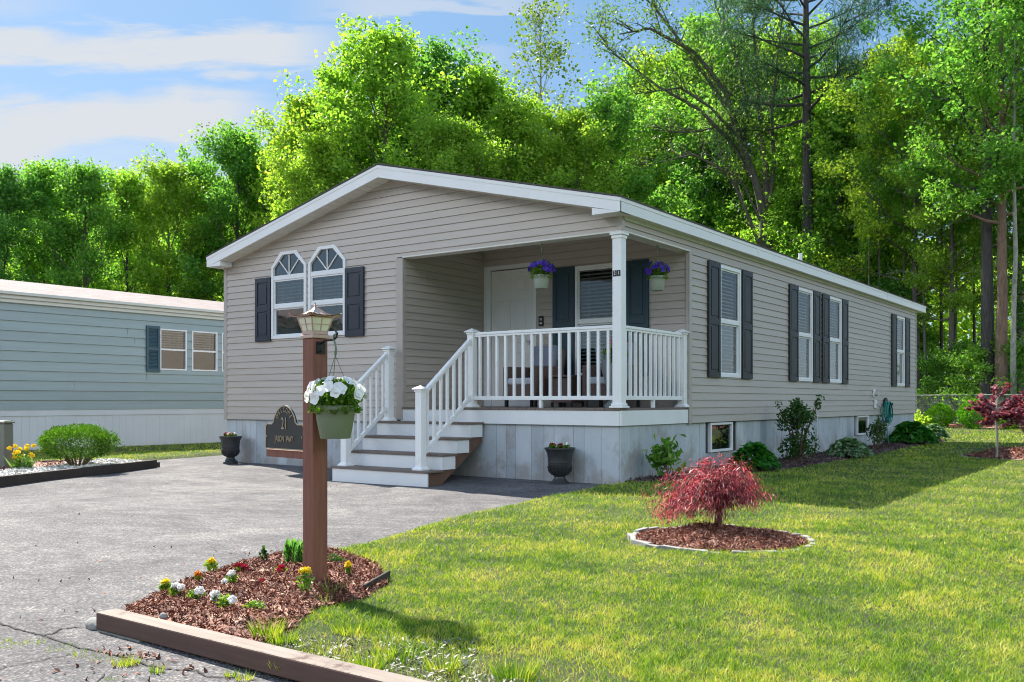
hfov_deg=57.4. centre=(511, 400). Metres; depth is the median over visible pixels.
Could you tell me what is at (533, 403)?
wicker armchair
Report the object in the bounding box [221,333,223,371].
window
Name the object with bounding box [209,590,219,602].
bedding flower
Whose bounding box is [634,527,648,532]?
edging stone
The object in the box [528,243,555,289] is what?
hanging basket
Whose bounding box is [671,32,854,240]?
broadleaf tree
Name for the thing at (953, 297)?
maple tree
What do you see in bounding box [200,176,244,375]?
broadleaf tree
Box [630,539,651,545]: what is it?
edging stone
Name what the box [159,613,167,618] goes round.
stone
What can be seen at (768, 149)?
broadleaf tree
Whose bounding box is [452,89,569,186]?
broadleaf tree
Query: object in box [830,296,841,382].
window
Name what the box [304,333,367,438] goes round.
hanging basket
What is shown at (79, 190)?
broadleaf tree
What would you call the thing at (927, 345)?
undergrowth
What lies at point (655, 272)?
hanging basket
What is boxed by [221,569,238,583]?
bedding flower
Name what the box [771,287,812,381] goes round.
window
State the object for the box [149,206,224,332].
broadleaf tree
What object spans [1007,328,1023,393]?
undergrowth
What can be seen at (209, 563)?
bedding flower
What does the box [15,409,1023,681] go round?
ground
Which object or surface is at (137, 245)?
broadleaf tree
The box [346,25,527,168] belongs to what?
broadleaf tree
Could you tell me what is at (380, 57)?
broadleaf tree
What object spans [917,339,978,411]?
undergrowth
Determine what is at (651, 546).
edging stone
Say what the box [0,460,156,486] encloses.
bed edging
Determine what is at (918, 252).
broadleaf tree
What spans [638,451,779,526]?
weeping maple
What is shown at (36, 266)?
broadleaf tree
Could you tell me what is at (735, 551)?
edging stone
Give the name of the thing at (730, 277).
window
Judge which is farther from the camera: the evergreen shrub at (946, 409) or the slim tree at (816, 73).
the slim tree at (816, 73)
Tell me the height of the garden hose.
0.928 m
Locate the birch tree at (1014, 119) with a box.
[944,0,1023,395]
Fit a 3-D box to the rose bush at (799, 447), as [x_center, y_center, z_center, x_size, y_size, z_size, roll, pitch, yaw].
[4.410,0.424,14.319,0.736,1.058,0.678,0,0,36]
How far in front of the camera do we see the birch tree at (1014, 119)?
34.33 m
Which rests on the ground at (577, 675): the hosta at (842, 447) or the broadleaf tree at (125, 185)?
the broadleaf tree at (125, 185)
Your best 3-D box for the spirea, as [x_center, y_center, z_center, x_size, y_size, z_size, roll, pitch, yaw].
[10.393,0.584,24.672,1.625,0.781,1.276,0,0,22]
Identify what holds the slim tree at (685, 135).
on the ground at (577, 675)
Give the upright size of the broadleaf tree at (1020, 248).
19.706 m
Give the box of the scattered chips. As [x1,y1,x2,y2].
[0,486,330,680]
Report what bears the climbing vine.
attached to the chain link fence
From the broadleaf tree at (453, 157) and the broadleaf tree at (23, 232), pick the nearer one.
the broadleaf tree at (453, 157)
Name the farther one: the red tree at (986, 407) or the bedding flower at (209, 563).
the red tree at (986, 407)
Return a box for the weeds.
[0,636,254,680]
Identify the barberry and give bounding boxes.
[998,395,1023,431]
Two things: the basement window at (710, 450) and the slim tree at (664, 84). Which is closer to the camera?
the basement window at (710, 450)
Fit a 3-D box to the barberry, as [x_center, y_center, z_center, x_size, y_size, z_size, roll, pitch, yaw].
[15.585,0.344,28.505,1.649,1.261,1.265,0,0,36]
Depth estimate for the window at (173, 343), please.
20.75 m
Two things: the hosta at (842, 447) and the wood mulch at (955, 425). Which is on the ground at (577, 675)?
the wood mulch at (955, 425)
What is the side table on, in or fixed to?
on the manufactured home at (421, 281)
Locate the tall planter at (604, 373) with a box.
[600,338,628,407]
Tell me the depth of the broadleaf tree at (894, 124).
41.15 m
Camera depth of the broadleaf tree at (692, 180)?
53.84 m
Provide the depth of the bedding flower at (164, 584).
4.49 m
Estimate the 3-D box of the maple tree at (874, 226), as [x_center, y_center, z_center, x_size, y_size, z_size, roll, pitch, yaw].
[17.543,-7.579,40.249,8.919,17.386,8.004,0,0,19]
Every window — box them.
[155,329,186,370]
[189,331,217,370]
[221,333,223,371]
[271,250,310,339]
[308,244,365,335]
[575,263,611,374]
[692,265,740,377]
[708,422,732,452]
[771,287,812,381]
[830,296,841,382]
[855,415,868,434]
[875,316,904,385]
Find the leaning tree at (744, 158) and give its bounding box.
[570,0,811,249]
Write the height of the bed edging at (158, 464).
0.080 m
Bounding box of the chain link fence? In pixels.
[916,393,1023,424]
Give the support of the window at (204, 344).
in the neighbour home at (182, 406)
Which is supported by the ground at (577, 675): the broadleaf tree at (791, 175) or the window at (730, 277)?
the broadleaf tree at (791, 175)
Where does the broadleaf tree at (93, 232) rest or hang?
on the ground at (577, 675)
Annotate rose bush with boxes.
[773,394,824,460]
[861,415,889,447]
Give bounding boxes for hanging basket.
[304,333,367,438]
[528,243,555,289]
[644,245,669,290]
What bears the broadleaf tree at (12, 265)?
on the ground at (577, 675)
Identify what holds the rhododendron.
on the wood mulch at (817, 458)
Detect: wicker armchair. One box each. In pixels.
[503,345,565,406]
[582,343,639,406]
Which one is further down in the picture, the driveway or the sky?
the driveway
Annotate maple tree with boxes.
[811,25,1023,409]
[876,52,1023,422]
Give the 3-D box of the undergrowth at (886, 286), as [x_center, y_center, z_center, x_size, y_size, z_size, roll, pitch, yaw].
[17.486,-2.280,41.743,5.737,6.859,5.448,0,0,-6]
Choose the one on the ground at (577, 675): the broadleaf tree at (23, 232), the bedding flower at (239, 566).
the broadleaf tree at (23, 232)
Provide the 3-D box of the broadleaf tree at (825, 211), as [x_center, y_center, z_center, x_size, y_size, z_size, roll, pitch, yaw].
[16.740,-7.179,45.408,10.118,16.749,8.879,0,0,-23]
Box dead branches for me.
[827,176,1023,372]
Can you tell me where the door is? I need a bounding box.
[482,262,536,406]
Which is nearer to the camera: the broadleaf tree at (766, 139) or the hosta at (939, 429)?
the hosta at (939, 429)
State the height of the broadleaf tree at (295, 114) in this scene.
14.834 m
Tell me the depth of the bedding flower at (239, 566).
4.99 m
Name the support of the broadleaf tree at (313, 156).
on the ground at (577, 675)
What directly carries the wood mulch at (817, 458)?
on the ground at (577, 675)
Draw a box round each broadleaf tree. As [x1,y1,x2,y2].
[0,161,68,350]
[0,187,134,361]
[3,181,71,370]
[5,155,94,390]
[12,155,158,381]
[34,193,165,354]
[75,161,177,355]
[81,183,179,291]
[118,154,222,374]
[141,118,277,334]
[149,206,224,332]
[154,154,242,383]
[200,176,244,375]
[205,144,290,301]
[215,87,345,288]
[225,132,296,236]
[239,61,443,200]
[258,122,365,219]
[266,13,470,219]
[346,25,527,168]
[389,58,576,185]
[409,109,527,181]
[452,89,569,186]
[479,0,591,174]
[521,99,651,195]
[557,82,690,213]
[571,56,673,170]
[573,143,657,203]
[580,6,793,223]
[607,34,752,223]
[628,134,727,222]
[651,100,750,224]
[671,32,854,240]
[715,8,854,260]
[716,101,919,291]
[727,66,897,262]
[735,77,960,298]
[790,35,995,355]
[844,75,913,288]
[849,122,898,284]
[887,114,964,410]
[919,0,1023,392]
[953,60,1023,331]
[963,2,1023,308]
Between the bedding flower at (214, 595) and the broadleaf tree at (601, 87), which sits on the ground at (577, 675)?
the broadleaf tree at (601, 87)
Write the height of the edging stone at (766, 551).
0.066 m
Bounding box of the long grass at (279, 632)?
[243,578,544,681]
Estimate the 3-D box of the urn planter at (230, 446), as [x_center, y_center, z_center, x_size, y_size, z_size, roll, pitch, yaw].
[-4.434,0.738,14.730,0.359,0.493,0.359,0,0,36]
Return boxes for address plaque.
[265,405,302,450]
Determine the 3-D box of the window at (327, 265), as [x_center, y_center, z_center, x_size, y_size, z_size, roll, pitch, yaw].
[-2.594,-1.620,13.953,0.785,1.330,0.480,0,0,36]
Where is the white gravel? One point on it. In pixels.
(42, 468)
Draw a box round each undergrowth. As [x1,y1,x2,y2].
[841,256,939,351]
[867,272,960,397]
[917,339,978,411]
[917,340,945,403]
[920,367,944,407]
[934,332,1023,406]
[940,336,979,406]
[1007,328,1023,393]
[1007,365,1023,392]
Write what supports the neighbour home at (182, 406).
on the ground at (577, 675)
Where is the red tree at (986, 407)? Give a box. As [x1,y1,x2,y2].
[965,382,1023,456]
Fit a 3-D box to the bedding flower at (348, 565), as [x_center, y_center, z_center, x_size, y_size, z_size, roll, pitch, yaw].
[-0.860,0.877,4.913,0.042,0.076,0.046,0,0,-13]
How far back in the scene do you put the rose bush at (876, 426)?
17.98 m
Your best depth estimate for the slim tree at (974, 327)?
43.96 m
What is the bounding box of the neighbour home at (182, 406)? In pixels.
[0,279,226,450]
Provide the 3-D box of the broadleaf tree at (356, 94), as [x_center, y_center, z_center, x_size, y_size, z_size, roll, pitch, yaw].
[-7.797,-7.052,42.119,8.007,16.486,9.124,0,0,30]
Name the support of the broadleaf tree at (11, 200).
on the ground at (577, 675)
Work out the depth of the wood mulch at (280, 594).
4.38 m
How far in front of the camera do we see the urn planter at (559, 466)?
11.09 m
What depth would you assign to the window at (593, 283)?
13.38 m
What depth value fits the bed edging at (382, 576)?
4.82 m
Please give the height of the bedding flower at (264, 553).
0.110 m
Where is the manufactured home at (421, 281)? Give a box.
[205,163,925,486]
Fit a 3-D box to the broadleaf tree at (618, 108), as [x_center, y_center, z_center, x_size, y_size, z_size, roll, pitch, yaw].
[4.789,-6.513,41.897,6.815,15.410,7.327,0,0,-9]
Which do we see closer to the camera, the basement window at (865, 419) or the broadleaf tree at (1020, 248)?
the basement window at (865, 419)
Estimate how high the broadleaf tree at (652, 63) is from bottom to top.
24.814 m
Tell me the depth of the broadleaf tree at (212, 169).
43.26 m
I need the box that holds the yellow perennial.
[4,444,41,468]
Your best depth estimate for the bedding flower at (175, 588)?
4.37 m
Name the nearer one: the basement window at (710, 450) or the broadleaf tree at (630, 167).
the basement window at (710, 450)
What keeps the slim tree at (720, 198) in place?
on the ground at (577, 675)
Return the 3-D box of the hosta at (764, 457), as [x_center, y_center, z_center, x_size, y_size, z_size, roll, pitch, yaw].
[3.268,0.736,12.662,0.770,0.413,0.772,0,0,36]
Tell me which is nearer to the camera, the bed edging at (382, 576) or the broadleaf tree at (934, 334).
the bed edging at (382, 576)
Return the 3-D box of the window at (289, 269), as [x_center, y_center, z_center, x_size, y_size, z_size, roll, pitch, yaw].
[-3.272,-1.620,14.444,0.790,1.330,0.480,0,0,36]
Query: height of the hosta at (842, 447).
0.366 m
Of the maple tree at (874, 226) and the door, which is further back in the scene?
the maple tree at (874, 226)
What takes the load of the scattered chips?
on the driveway
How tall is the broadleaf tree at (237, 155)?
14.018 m
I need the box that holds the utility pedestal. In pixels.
[0,420,14,467]
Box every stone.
[85,617,98,629]
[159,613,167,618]
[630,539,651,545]
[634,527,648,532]
[645,544,659,548]
[660,545,681,550]
[680,548,706,552]
[732,550,750,553]
[751,550,778,552]
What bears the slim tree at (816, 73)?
on the ground at (577, 675)
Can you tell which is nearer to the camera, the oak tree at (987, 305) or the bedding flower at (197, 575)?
the bedding flower at (197, 575)
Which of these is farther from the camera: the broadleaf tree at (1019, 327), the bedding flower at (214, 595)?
the broadleaf tree at (1019, 327)
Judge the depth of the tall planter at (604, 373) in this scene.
11.75 m
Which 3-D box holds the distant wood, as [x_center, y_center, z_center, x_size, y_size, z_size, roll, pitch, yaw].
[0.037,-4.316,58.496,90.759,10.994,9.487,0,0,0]
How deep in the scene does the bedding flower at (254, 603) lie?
4.01 m
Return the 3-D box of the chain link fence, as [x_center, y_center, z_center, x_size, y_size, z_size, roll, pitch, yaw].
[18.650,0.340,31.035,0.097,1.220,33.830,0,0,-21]
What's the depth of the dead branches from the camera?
38.07 m
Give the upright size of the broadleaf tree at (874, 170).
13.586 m
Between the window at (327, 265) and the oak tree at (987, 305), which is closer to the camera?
the window at (327, 265)
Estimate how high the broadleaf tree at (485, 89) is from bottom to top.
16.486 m
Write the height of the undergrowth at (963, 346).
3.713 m
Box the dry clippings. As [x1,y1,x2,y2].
[284,635,546,681]
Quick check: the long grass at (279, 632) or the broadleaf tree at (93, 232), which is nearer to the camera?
the long grass at (279, 632)
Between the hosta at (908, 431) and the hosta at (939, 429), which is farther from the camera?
the hosta at (939, 429)
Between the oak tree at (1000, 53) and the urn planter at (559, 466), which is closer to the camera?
the urn planter at (559, 466)
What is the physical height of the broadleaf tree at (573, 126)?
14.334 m
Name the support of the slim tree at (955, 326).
on the ground at (577, 675)
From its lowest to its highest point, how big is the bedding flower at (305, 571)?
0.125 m
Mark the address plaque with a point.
(284, 430)
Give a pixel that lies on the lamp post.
(315, 322)
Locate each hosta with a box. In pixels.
[728,440,781,471]
[823,436,873,458]
[885,420,938,444]
[926,423,949,438]
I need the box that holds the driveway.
[0,455,609,681]
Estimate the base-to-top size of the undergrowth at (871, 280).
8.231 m
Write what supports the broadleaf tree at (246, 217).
on the ground at (577, 675)
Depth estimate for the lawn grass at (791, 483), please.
9.64 m
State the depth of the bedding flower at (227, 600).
4.10 m
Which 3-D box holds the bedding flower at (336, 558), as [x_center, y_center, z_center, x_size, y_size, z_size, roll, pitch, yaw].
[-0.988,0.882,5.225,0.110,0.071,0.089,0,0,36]
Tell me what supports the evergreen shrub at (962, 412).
on the ground at (577, 675)
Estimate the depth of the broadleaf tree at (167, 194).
41.44 m
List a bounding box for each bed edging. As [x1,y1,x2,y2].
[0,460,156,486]
[38,460,159,466]
[363,570,389,589]
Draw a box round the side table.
[548,375,583,406]
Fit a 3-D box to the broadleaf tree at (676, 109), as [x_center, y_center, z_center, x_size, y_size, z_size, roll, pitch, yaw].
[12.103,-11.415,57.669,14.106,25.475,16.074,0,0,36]
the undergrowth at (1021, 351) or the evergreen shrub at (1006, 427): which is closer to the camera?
the evergreen shrub at (1006, 427)
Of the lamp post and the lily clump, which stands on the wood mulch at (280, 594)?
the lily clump
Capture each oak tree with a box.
[846,0,1023,412]
[890,0,1023,399]
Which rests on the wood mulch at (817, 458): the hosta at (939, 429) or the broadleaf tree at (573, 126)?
the hosta at (939, 429)
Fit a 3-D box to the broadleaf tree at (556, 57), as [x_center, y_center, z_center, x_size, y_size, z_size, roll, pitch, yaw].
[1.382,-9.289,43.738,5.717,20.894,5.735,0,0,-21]
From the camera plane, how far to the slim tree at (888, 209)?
41.21 m
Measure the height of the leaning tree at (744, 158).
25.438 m
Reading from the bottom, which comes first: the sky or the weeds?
the weeds
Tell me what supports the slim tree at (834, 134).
on the ground at (577, 675)
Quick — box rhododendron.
[643,433,686,479]
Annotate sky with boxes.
[0,0,1023,378]
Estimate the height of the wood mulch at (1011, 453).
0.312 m
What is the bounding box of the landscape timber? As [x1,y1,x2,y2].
[96,608,430,681]
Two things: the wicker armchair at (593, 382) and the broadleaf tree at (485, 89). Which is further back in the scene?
the broadleaf tree at (485, 89)
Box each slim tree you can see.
[637,64,703,202]
[669,16,749,198]
[705,88,759,230]
[783,15,843,246]
[812,69,873,271]
[875,32,931,297]
[896,110,966,416]
[927,19,979,421]
[943,119,997,413]
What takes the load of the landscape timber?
on the driveway
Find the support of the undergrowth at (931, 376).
on the ground at (577, 675)
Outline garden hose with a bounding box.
[879,401,892,443]
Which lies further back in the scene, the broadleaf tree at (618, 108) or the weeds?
the broadleaf tree at (618, 108)
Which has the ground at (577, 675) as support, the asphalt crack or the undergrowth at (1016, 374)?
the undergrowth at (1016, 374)
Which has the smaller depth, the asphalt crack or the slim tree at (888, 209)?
the asphalt crack
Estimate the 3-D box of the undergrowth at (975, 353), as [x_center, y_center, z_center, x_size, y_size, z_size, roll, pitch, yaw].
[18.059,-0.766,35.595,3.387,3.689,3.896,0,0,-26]
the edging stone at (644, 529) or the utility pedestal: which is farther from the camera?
the utility pedestal
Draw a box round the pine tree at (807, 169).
[684,0,916,262]
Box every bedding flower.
[158,578,171,589]
[168,583,184,595]
[186,586,206,600]
[194,570,202,579]
[203,557,218,571]
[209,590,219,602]
[216,593,236,607]
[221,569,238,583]
[234,562,248,571]
[242,600,265,610]
[259,545,268,559]
[274,564,287,571]
[295,566,314,591]
[327,553,344,562]
[344,560,351,573]
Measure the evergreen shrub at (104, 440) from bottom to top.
0.657 m
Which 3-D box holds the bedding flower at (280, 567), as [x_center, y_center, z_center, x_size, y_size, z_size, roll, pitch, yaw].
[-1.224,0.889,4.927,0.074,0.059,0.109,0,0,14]
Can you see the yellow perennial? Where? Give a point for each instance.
(20, 461)
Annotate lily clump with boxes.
[283,538,302,563]
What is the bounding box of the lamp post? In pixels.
[266,302,341,583]
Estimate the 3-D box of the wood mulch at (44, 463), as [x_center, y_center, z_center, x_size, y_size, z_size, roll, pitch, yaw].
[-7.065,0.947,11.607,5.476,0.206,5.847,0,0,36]
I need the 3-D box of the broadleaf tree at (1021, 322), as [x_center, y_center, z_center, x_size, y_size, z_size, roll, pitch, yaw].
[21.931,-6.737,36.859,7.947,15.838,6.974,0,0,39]
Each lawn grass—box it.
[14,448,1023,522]
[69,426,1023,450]
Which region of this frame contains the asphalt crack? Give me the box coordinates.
[0,622,231,681]
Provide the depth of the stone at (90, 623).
4.02 m
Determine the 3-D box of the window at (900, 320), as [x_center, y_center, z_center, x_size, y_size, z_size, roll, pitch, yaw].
[8.665,-1.123,21.441,0.480,1.577,0.760,0,0,36]
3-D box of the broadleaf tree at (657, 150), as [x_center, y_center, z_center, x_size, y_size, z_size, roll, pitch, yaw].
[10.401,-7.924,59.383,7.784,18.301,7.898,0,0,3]
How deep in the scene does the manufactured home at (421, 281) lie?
13.26 m
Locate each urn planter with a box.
[219,432,241,463]
[544,442,574,484]
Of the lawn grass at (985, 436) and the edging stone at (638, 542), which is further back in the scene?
the lawn grass at (985, 436)
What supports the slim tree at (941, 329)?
on the ground at (577, 675)
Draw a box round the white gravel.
[0,458,144,475]
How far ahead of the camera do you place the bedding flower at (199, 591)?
4.25 m
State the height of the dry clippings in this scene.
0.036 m
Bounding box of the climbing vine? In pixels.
[917,394,1010,423]
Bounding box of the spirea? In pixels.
[914,409,934,425]
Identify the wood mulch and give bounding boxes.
[0,458,119,469]
[123,545,388,641]
[625,438,943,481]
[636,520,807,551]
[925,422,1021,428]
[962,445,1023,459]
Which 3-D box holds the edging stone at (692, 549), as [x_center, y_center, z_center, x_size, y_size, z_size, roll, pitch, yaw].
[1.137,0.956,5.824,0.199,0.069,0.045,0,0,31]
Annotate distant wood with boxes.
[5,237,1023,409]
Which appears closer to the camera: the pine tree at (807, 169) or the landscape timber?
the landscape timber
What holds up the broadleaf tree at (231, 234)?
on the ground at (577, 675)
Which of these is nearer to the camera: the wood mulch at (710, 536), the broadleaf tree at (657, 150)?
the wood mulch at (710, 536)
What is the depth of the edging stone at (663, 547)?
5.91 m
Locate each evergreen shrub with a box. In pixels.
[35,423,122,465]
[924,402,956,426]
[955,398,991,428]
[998,410,1020,428]

